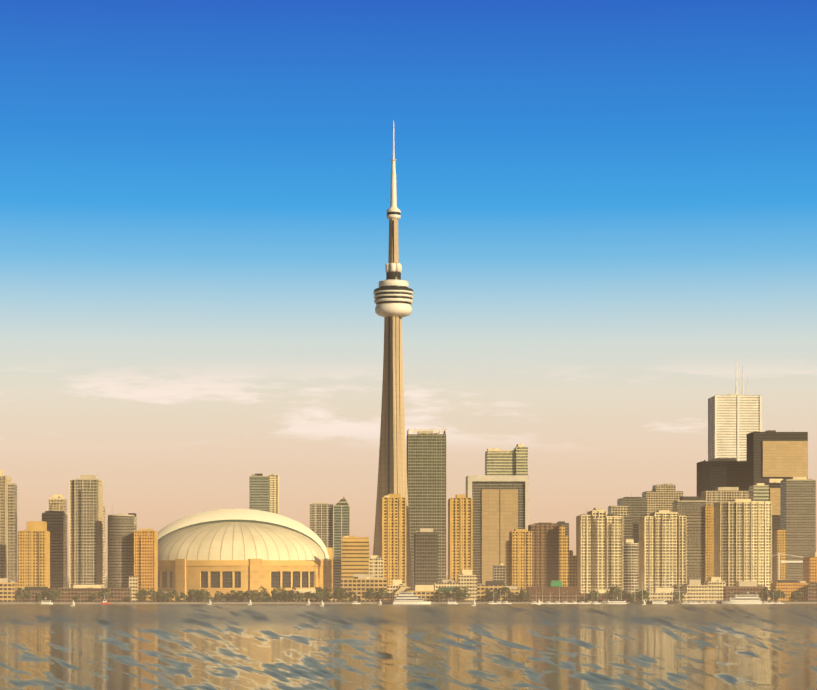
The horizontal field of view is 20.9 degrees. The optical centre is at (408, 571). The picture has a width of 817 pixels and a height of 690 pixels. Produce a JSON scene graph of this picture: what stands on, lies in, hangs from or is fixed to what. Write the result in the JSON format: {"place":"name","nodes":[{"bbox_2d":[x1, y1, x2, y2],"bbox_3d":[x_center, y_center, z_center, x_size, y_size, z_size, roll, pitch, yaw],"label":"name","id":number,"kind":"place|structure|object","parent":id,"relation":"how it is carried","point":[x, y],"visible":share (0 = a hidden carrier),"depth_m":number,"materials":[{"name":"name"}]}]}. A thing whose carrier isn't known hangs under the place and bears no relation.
{"place":"outdoors","nodes":[
{"label":"outdoors","id":0,"kind":"place"},
{"bbox_2d":[18,521,49,589],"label":"yellow building","id":1,"kind":"structure","parent":0,"point":[34,554],"depth_m":2062.08,"materials":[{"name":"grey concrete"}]},
{"bbox_2d":[103,505,106,587],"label":"white building","id":2,"kind":"structure","parent":0,"point":[104,536],"depth_m":2306.53,"materials":[{"name":"concrete"}]},
{"bbox_2d":[134,529,157,600],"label":"orange building","id":3,"kind":"structure","parent":0,"point":[146,557],"depth_m":2065.60,"materials":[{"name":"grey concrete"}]},
{"bbox_2d":[249,474,268,511],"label":"high-rise building","id":4,"kind":"structure","parent":0,"point":[258,491],"depth_m":2863.04,"materials":[{"name":"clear glass"}]},
{"bbox_2d":[269,474,278,513],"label":"high-rise building","id":5,"kind":"structure","parent":0,"point":[273,493],"depth_m":2866.70,"materials":[{"name":"concrete"}]},
{"bbox_2d":[373,120,413,588],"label":"observation tower","id":6,"kind":"structure","parent":0,"point":[393,293],"depth_m":2564.16,"materials":[{"name":"concrete"}]},
{"bbox_2d":[0,604,816,689],"bbox_3d":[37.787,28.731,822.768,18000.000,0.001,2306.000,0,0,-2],"label":"lake water","id":7,"kind":"structure","parent":0,"point":[411,647],"depth_m":838.30,"materials":[{"name":"grey"}]},
{"bbox_2d":[393,592,430,603],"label":"ferry boat","id":8,"kind":"object","parent":7,"relation":"on","point":[405,598],"visible":0.94,"depth_m":1950.39,"materials":[{"name":"white"}]},
{"bbox_2d":[603,596,626,603],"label":"cruiser boat","id":9,"kind":"object","parent":7,"relation":"on","point":[617,601],"visible":0.98,"depth_m":1965.27,"materials":[{"name":"white"}]},
{"bbox_2d":[722,595,761,603],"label":"ferry boat","id":10,"kind":"object","parent":7,"relation":"on","point":[745,599],"visible":0.88,"depth_m":1963.20,"materials":[{"name":"white"}]},
{"bbox_2d":[0,572,816,603],"bbox_3d":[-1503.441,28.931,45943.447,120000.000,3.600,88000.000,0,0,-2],"label":"city ground","id":11,"kind":"structure","parent":0,"point":[235,601],"depth_m":1972.25,"materials":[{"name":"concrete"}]},
{"bbox_2d":[0,470,11,577],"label":"condo building","id":12,"kind":"structure","parent":11,"relation":"on","point":[5,481],"depth_m":2135.90,"materials":[{"name":"beige glass"}]},
{"bbox_2d":[0,578,17,600],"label":"low-rise building","id":13,"kind":"structure","parent":11,"relation":"on","point":[7,589],"depth_m":2026.70,"materials":[{"name":"concrete"}]},
{"bbox_2d":[8,483,17,581],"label":"high-rise building","id":14,"kind":"structure","parent":11,"relation":"on","point":[12,531],"depth_m":2148.13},
{"bbox_2d":[15,587,30,600],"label":"tree","id":15,"kind":"object","parent":11,"relation":"on","point":[23,592],"visible":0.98,"depth_m":1988.64,"materials":[{"name":"green plant"}]},
{"bbox_2d":[14,587,50,600],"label":"podium","id":16,"kind":"object","parent":11,"relation":"on","point":[34,591],"visible":0.42,"depth_m":2032.52,"materials":[{"name":"brown concrete"}]},
{"bbox_2d":[35,588,49,601],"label":"tree","id":17,"kind":"object","parent":11,"relation":"on","point":[38,596],"visible":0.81,"depth_m":1971.30,"materials":[{"name":"green plant"}]},
{"bbox_2d":[41,587,61,601],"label":"tree","id":18,"kind":"object","parent":11,"relation":"on","point":[54,593],"visible":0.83,"depth_m":1969.40,"materials":[{"name":"green plant"}]},
{"bbox_2d":[41,511,67,588],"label":"high-rise building","id":19,"kind":"structure","parent":11,"relation":"on","point":[57,526],"depth_m":2157.57,"materials":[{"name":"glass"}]},
{"bbox_2d":[47,494,67,583],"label":"condo building","id":20,"kind":"structure","parent":11,"relation":"on","point":[57,502],"depth_m":2336.82,"materials":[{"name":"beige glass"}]},
{"bbox_2d":[69,480,74,587],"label":"high-rise building","id":21,"kind":"structure","parent":11,"relation":"on","point":[71,534],"depth_m":2101.27,"materials":[{"name":"concrete"}]},
{"bbox_2d":[74,475,102,584],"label":"high-rise building","id":22,"kind":"structure","parent":11,"relation":"on","point":[88,508],"depth_m":2098.54,"materials":[{"name":"grey glass"}]},
{"bbox_2d":[53,585,130,600],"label":"building","id":23,"kind":"structure","parent":11,"relation":"on","point":[82,591],"depth_m":2014.54,"materials":[{"name":"concrete"}]},
{"bbox_2d":[107,513,136,587],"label":"curved glass building","id":24,"kind":"structure","parent":11,"relation":"on","point":[122,528],"depth_m":2079.66,"materials":[{"name":"glass"}]},
{"bbox_2d":[129,576,137,600],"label":"building","id":25,"kind":"structure","parent":11,"relation":"on","point":[133,583],"depth_m":2032.56,"materials":[{"name":"beige concrete"}]},
{"bbox_2d":[135,588,153,601],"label":"tree","id":26,"kind":"object","parent":11,"relation":"on","point":[145,592],"visible":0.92,"depth_m":1994.68,"materials":[{"name":"green plant"}]},
{"bbox_2d":[157,589,185,601],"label":"building","id":27,"kind":"structure","parent":11,"relation":"on","point":[173,598],"depth_m":2006.95,"materials":[{"name":"concrete"}]},
{"bbox_2d":[187,588,199,601],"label":"tree","id":28,"kind":"object","parent":11,"relation":"on","point":[194,592],"visible":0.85,"depth_m":1976.98,"materials":[{"name":"green plant"}]},
{"bbox_2d":[195,589,209,601],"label":"tree","id":29,"kind":"object","parent":11,"relation":"on","point":[203,594],"visible":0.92,"depth_m":1974.06,"materials":[{"name":"green plant"}]},
{"bbox_2d":[234,590,245,600],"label":"tree","id":30,"kind":"object","parent":11,"relation":"on","point":[239,595],"visible":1,"depth_m":1980.44,"materials":[{"name":"green plant"}]},
{"bbox_2d":[158,509,332,596],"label":"domed stadium","id":31,"kind":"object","parent":11,"relation":"on","point":[224,551],"depth_m":2386.64,"materials":[{"name":"beige concrete"}]},
{"bbox_2d":[244,590,254,601],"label":"tree","id":32,"kind":"object","parent":11,"relation":"on","point":[247,593],"visible":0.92,"depth_m":1978.80,"materials":[{"name":"green plant"}]},
{"bbox_2d":[253,586,268,601],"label":"tree","id":33,"kind":"object","parent":11,"relation":"on","point":[262,595],"visible":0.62,"depth_m":1991.27,"materials":[{"name":"green plant"}]},
{"bbox_2d":[267,585,283,601],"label":"tree","id":34,"kind":"object","parent":11,"relation":"on","point":[274,592],"visible":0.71,"depth_m":1993.67,"materials":[{"name":"green plant"}]},
{"bbox_2d":[283,586,297,601],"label":"tree","id":35,"kind":"object","parent":11,"relation":"on","point":[291,594],"visible":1,"depth_m":1982.64,"materials":[{"name":"green plant"}]},
{"bbox_2d":[276,588,340,600],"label":"building","id":36,"kind":"structure","parent":11,"relation":"on","point":[304,590],"depth_m":2019.19,"materials":[{"name":"concrete"}]},
{"bbox_2d":[310,587,324,601],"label":"tree","id":37,"kind":"object","parent":11,"relation":"on","point":[319,592],"visible":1,"depth_m":1984.12,"materials":[{"name":"green plant"}]},
{"bbox_2d":[323,588,334,601],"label":"tree","id":38,"kind":"object","parent":11,"relation":"on","point":[328,595],"visible":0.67,"depth_m":2005.41,"materials":[{"name":"green plant"}]},
{"bbox_2d":[309,497,349,591],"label":"high-rise building","id":39,"kind":"structure","parent":11,"relation":"on","point":[329,525],"depth_m":2713.36,"materials":[{"name":"concrete"}]},
{"bbox_2d":[333,586,353,601],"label":"tree","id":40,"kind":"object","parent":11,"relation":"on","point":[337,596],"visible":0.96,"depth_m":1979.73,"materials":[{"name":"green plant"}]},
{"bbox_2d":[341,536,368,578],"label":"banded building","id":41,"kind":"structure","parent":11,"relation":"on","point":[354,555],"depth_m":2067.38,"materials":[{"name":"yellow concrete"}]},
{"bbox_2d":[341,574,386,600],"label":"building","id":42,"kind":"structure","parent":11,"relation":"on","point":[358,583],"depth_m":2027.87,"materials":[{"name":"concrete"}]},
{"bbox_2d":[361,588,374,601],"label":"tree","id":43,"kind":"object","parent":11,"relation":"on","point":[368,595],"visible":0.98,"depth_m":1981.43,"materials":[{"name":"green plant"}]},
{"bbox_2d":[369,555,382,578],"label":"building","id":44,"kind":"structure","parent":11,"relation":"on","point":[376,566],"depth_m":2073.18,"materials":[{"name":"white concrete"}]},
{"bbox_2d":[375,588,389,601],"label":"tree","id":45,"kind":"object","parent":11,"relation":"on","point":[380,594],"visible":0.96,"depth_m":1996.04,"materials":[{"name":"green plant"}]},
{"bbox_2d":[381,494,405,584],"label":"high-rise building","id":46,"kind":"structure","parent":11,"relation":"on","point":[393,531],"depth_m":2080.60,"materials":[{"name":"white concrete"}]},
{"bbox_2d":[387,580,404,600],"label":"building","id":47,"kind":"structure","parent":11,"relation":"on","point":[394,587],"depth_m":2038.78,"materials":[{"name":"white concrete"}]},
{"bbox_2d":[394,583,413,597],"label":"pavilion wedge","id":48,"kind":"object","parent":11,"relation":"on","point":[403,589],"visible":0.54,"depth_m":2031.55,"materials":[{"name":"beige"}]},
{"bbox_2d":[406,585,438,600],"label":"building","id":49,"kind":"structure","parent":11,"relation":"on","point":[422,590],"depth_m":2014.98,"materials":[{"name":"concrete"}]},
{"bbox_2d":[50,592,815,601],"bbox_3d":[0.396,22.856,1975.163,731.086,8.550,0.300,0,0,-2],"label":"promenade lamps","id":50,"kind":"object","parent":11,"relation":"on","point":[469,592],"visible":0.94,"depth_m":1978.27,"materials":[{"name":"grey"}]},
{"bbox_2d":[434,579,458,590],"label":"building","id":51,"kind":"structure","parent":11,"relation":"on","point":[446,583],"depth_m":2042.54,"materials":[{"name":"beige concrete"}]},
{"bbox_2d":[440,590,452,600],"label":"tree","id":52,"kind":"object","parent":11,"relation":"on","point":[446,592],"visible":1,"depth_m":2002.25,"materials":[{"name":"green plant"}]},
{"bbox_2d":[452,586,466,601],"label":"tree","id":53,"kind":"object","parent":11,"relation":"on","point":[454,595],"visible":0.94,"depth_m":1995.41,"materials":[{"name":"green plant"}]},
{"bbox_2d":[448,494,472,582],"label":"apartment tower","id":54,"kind":"structure","parent":11,"relation":"on","point":[460,532],"depth_m":2082.79,"materials":[{"name":"concrete"}]},
{"bbox_2d":[453,586,469,601],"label":"tree","id":55,"kind":"object","parent":11,"relation":"on","point":[466,589],"visible":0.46,"depth_m":2003.05,"materials":[{"name":"green plant"}]},
{"bbox_2d":[457,570,476,600],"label":"building","id":56,"kind":"structure","parent":11,"relation":"on","point":[466,578],"depth_m":2043.21,"materials":[{"name":"concrete"}]},
{"bbox_2d":[477,581,508,600],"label":"building","id":57,"kind":"structure","parent":11,"relation":"on","point":[492,586],"depth_m":2043.81,"materials":[{"name":"beige concrete"}]},
{"bbox_2d":[466,475,527,584],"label":"skyscraper","id":58,"kind":"structure","parent":11,"relation":"on","point":[500,507],"depth_m":2474.23,"materials":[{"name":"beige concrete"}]},
{"bbox_2d":[493,563,505,584],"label":"glass building","id":59,"kind":"structure","parent":11,"relation":"on","point":[499,572],"depth_m":2272.58,"materials":[{"name":"white concrete"}]},
{"bbox_2d":[485,449,515,474],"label":"high-rise building","id":60,"kind":"structure","parent":11,"relation":"on","point":[499,462],"depth_m":2873.88,"materials":[{"name":"beige concrete"}]},
{"bbox_2d":[498,587,515,600],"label":"tree","id":61,"kind":"object","parent":11,"relation":"on","point":[506,590],"visible":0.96,"depth_m":1996.66,"materials":[{"name":"green plant"}]},
{"bbox_2d":[506,541,510,585],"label":"building wing","id":62,"kind":"structure","parent":11,"relation":"on","point":[508,562],"depth_m":2084.46,"materials":[{"name":"brown concrete"}]},
{"bbox_2d":[497,586,526,600],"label":"building","id":63,"kind":"structure","parent":11,"relation":"on","point":[515,590],"depth_m":2022.58,"materials":[{"name":"concrete"}]},
{"bbox_2d":[527,581,579,601],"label":"building","id":64,"kind":"structure","parent":11,"relation":"on","point":[571,594],"depth_m":1995.48,"materials":[{"name":"brown"}]},
{"bbox_2d":[588,590,599,599],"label":"tree","id":65,"kind":"object","parent":11,"relation":"on","point":[596,595],"visible":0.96,"depth_m":1987.68,"materials":[{"name":"green plant"}]},
{"bbox_2d":[576,508,623,592],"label":"apartment tower","id":66,"kind":"structure","parent":11,"relation":"on","point":[599,545],"depth_m":2077.01,"materials":[{"name":"concrete"}]},
{"bbox_2d":[579,589,629,600],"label":"building","id":67,"kind":"structure","parent":11,"relation":"on","point":[601,594],"depth_m":2015.27,"materials":[{"name":"concrete"}]},
{"bbox_2d":[603,590,618,601],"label":"tree","id":68,"kind":"object","parent":11,"relation":"on","point":[610,593],"visible":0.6,"depth_m":1995.15,"materials":[{"name":"green plant"}]},
{"bbox_2d":[610,586,622,599],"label":"tree","id":69,"kind":"object","parent":11,"relation":"on","point":[612,590],"visible":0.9,"depth_m":1992.60,"materials":[{"name":"green plant"}]},
{"bbox_2d":[608,506,632,542],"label":"high-rise building","id":70,"kind":"structure","parent":11,"relation":"on","point":[622,511],"depth_m":2477.78,"materials":[{"name":"white concrete"}]},
{"bbox_2d":[623,539,638,593],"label":"round building","id":71,"kind":"structure","parent":11,"relation":"on","point":[631,561],"depth_m":2272.49,"materials":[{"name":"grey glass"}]},
{"bbox_2d":[631,575,683,603],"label":"tall ship masts","id":72,"kind":"object","parent":11,"relation":"on","point":[650,601],"visible":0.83,"depth_m":1977.37,"materials":[{"name":"white"}]},
{"bbox_2d":[642,484,682,515],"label":"high-rise building","id":73,"kind":"structure","parent":11,"relation":"on","point":[662,497],"depth_m":2780.69,"materials":[{"name":"beige glass"}]},
{"bbox_2d":[637,588,687,600],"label":"building","id":74,"kind":"structure","parent":11,"relation":"on","point":[654,596],"depth_m":2027.41,"materials":[{"name":"white concrete"}]},
{"bbox_2d":[639,510,687,592],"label":"apartment tower","id":75,"kind":"structure","parent":11,"relation":"on","point":[662,543],"depth_m":2079.07,"materials":[{"name":"concrete"}]},
{"bbox_2d":[672,496,705,584],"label":"high-rise building","id":76,"kind":"structure","parent":11,"relation":"on","point":[691,509],"depth_m":2279.38,"materials":[{"name":"grey concrete"}]},
{"bbox_2d":[683,580,707,600],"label":"building","id":77,"kind":"structure","parent":11,"relation":"on","point":[696,588],"depth_m":2050.46,"materials":[{"name":"white concrete"}]},
{"bbox_2d":[704,577,725,600],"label":"building","id":78,"kind":"structure","parent":11,"relation":"on","point":[717,585],"depth_m":2051.00,"materials":[{"name":"concrete"}]},
{"bbox_2d":[713,499,772,599],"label":"apartment tower","id":79,"kind":"structure","parent":11,"relation":"on","point":[742,533],"depth_m":2089.10,"materials":[{"name":"white concrete"}]},
{"bbox_2d":[725,581,766,600],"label":"building","id":80,"kind":"structure","parent":11,"relation":"on","point":[750,587],"depth_m":2050.17,"materials":[{"name":"concrete"}]},
{"bbox_2d":[749,483,768,501],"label":"high-rise building","id":81,"kind":"structure","parent":11,"relation":"on","point":[758,491],"depth_m":2483.05,"materials":[{"name":"concrete"}]},
{"bbox_2d":[757,589,770,600],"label":"tree","id":82,"kind":"object","parent":11,"relation":"on","point":[767,593],"visible":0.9,"depth_m":2014.42,"materials":[{"name":"green plant"}]},
{"bbox_2d":[769,589,782,601],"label":"tree","id":83,"kind":"object","parent":11,"relation":"on","point":[776,593],"visible":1,"depth_m":1992.69,"materials":[{"name":"green plant"}]},
{"bbox_2d":[774,553,802,579],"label":"harbour crane","id":84,"kind":"object","parent":11,"relation":"on","point":[785,562],"visible":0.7,"depth_m":2282.30,"materials":[{"name":"white metal"}]},
{"bbox_2d":[770,580,807,600],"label":"building","id":85,"kind":"structure","parent":11,"relation":"on","point":[788,587],"depth_m":2041.41,"materials":[{"name":"concrete"}]},
{"bbox_2d":[789,590,802,601],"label":"tree","id":86,"kind":"object","parent":11,"relation":"on","point":[795,596],"visible":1,"depth_m":1996.55,"materials":[{"name":"green plant"}]},
{"bbox_2d":[780,477,815,582],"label":"skyscraper","id":87,"kind":"structure","parent":11,"relation":"on","point":[798,509],"depth_m":2585.14,"materials":[{"name":"concrete"}]},
{"bbox_2d":[806,583,816,600],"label":"building","id":88,"kind":"structure","parent":11,"relation":"on","point":[811,588],"depth_m":2031.91,"materials":[{"name":"concrete"}]},
{"bbox_2d":[0,0,816,571],"label":"sky","id":89,"kind":"structure","parent":0,"point":[606,207],"materials":[{"name":"blue"}]},
{"bbox_2d":[414,528,437,589],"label":"high-rise building","id":90,"kind":"structure","parent":0,"point":[425,556],"depth_m":2470.14,"materials":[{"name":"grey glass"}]},
{"bbox_2d":[407,431,445,588],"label":"skyscraper","id":91,"kind":"structure","parent":0,"point":[426,469],"depth_m":2770.43,"materials":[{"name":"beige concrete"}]},
{"bbox_2d":[407,429,445,434],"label":"rooftop frame","id":92,"kind":"object","parent":91,"relation":"attached to","point":[414,431],"visible":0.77,"depth_m":2770.88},
{"bbox_2d":[438,588,459,601],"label":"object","id":93,"kind":"object","parent":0,"point":[440,591],"visible":0.44,"depth_m":2012.29,"materials":[{"name":"green concrete"}]},
{"bbox_2d":[509,529,531,588],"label":"yellow building","id":94,"kind":"structure","parent":0,"point":[521,557],"depth_m":2077.36,"materials":[{"name":"concrete"}]},
{"bbox_2d":[513,444,527,474],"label":"high-rise building","id":95,"kind":"structure","parent":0,"point":[521,459],"depth_m":2869.72,"materials":[{"name":"beige concrete"}]},
{"bbox_2d":[528,523,560,586],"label":"hotel building","id":96,"kind":"structure","parent":0,"point":[544,554],"depth_m":2098.56,"materials":[{"name":"brown concrete"}]},
{"bbox_2d":[558,526,576,585],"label":"building","id":97,"kind":"structure","parent":96,"relation":"attached to","point":[567,567],"depth_m":2086.33,"materials":[{"name":"beige concrete"}]},
{"bbox_2d":[555,521,568,535],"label":"dark building","id":98,"kind":"structure","parent":0,"point":[563,523],"depth_m":2495.57,"materials":[{"name":"brown glass"}]},
{"bbox_2d":[617,496,646,542],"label":"dark building","id":99,"kind":"structure","parent":0,"point":[637,508],"depth_m":2699.07,"materials":[{"name":"grey glass"}]},
{"bbox_2d":[705,504,713,580],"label":"high-rise building","id":100,"kind":"structure","parent":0,"point":[709,543],"depth_m":2275.93,"materials":[{"name":"concrete"}]},
{"bbox_2d":[697,458,746,498],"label":"black tower","id":101,"kind":"structure","parent":0,"point":[736,473],"depth_m":3085.41,"materials":[{"name":"black glass"}]},
{"bbox_2d":[710,467,726,489],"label":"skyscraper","id":102,"kind":"structure","parent":101,"relation":"attached to","point":[718,476],"depth_m":3080.53,"materials":[{"name":"black glass"}]},
{"bbox_2d":[701,487,748,504],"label":"building","id":103,"kind":"structure","parent":0,"point":[718,494],"depth_m":2582.25,"materials":[{"name":"beige glass"}]},
{"bbox_2d":[708,358,761,460],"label":"skyscraper","id":104,"kind":"structure","parent":0,"point":[734,420],"depth_m":3286.61,"materials":[{"name":"stone"}]},
{"bbox_2d":[764,479,782,582],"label":"dark building","id":105,"kind":"structure","parent":0,"point":[773,483],"depth_m":2684.68,"materials":[{"name":"brown concrete"}]},
{"bbox_2d":[770,488,779,514],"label":"skyscraper","id":106,"kind":"structure","parent":105,"relation":"attached to","point":[775,496],"depth_m":2681.74,"materials":[{"name":"beige concrete"}]},
{"bbox_2d":[747,430,807,490],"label":"bronze tower","id":107,"kind":"structure","parent":0,"point":[755,439],"depth_m":2986.93,"materials":[{"name":"brown metal"}]},
{"bbox_2d":[762,441,807,476],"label":"building panel","id":108,"kind":"structure","parent":107,"relation":"attached to","point":[784,458],"depth_m":2984.12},
{"bbox_2d":[774,526,785,582],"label":"high-rise building","id":109,"kind":"structure","parent":0,"point":[779,540],"depth_m":2383.18,"materials":[{"name":"grey concrete"}]},
{"bbox_2d":[803,552,816,584],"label":"orange building","id":110,"kind":"structure","parent":0,"point":[809,569],"depth_m":2092.86,"materials":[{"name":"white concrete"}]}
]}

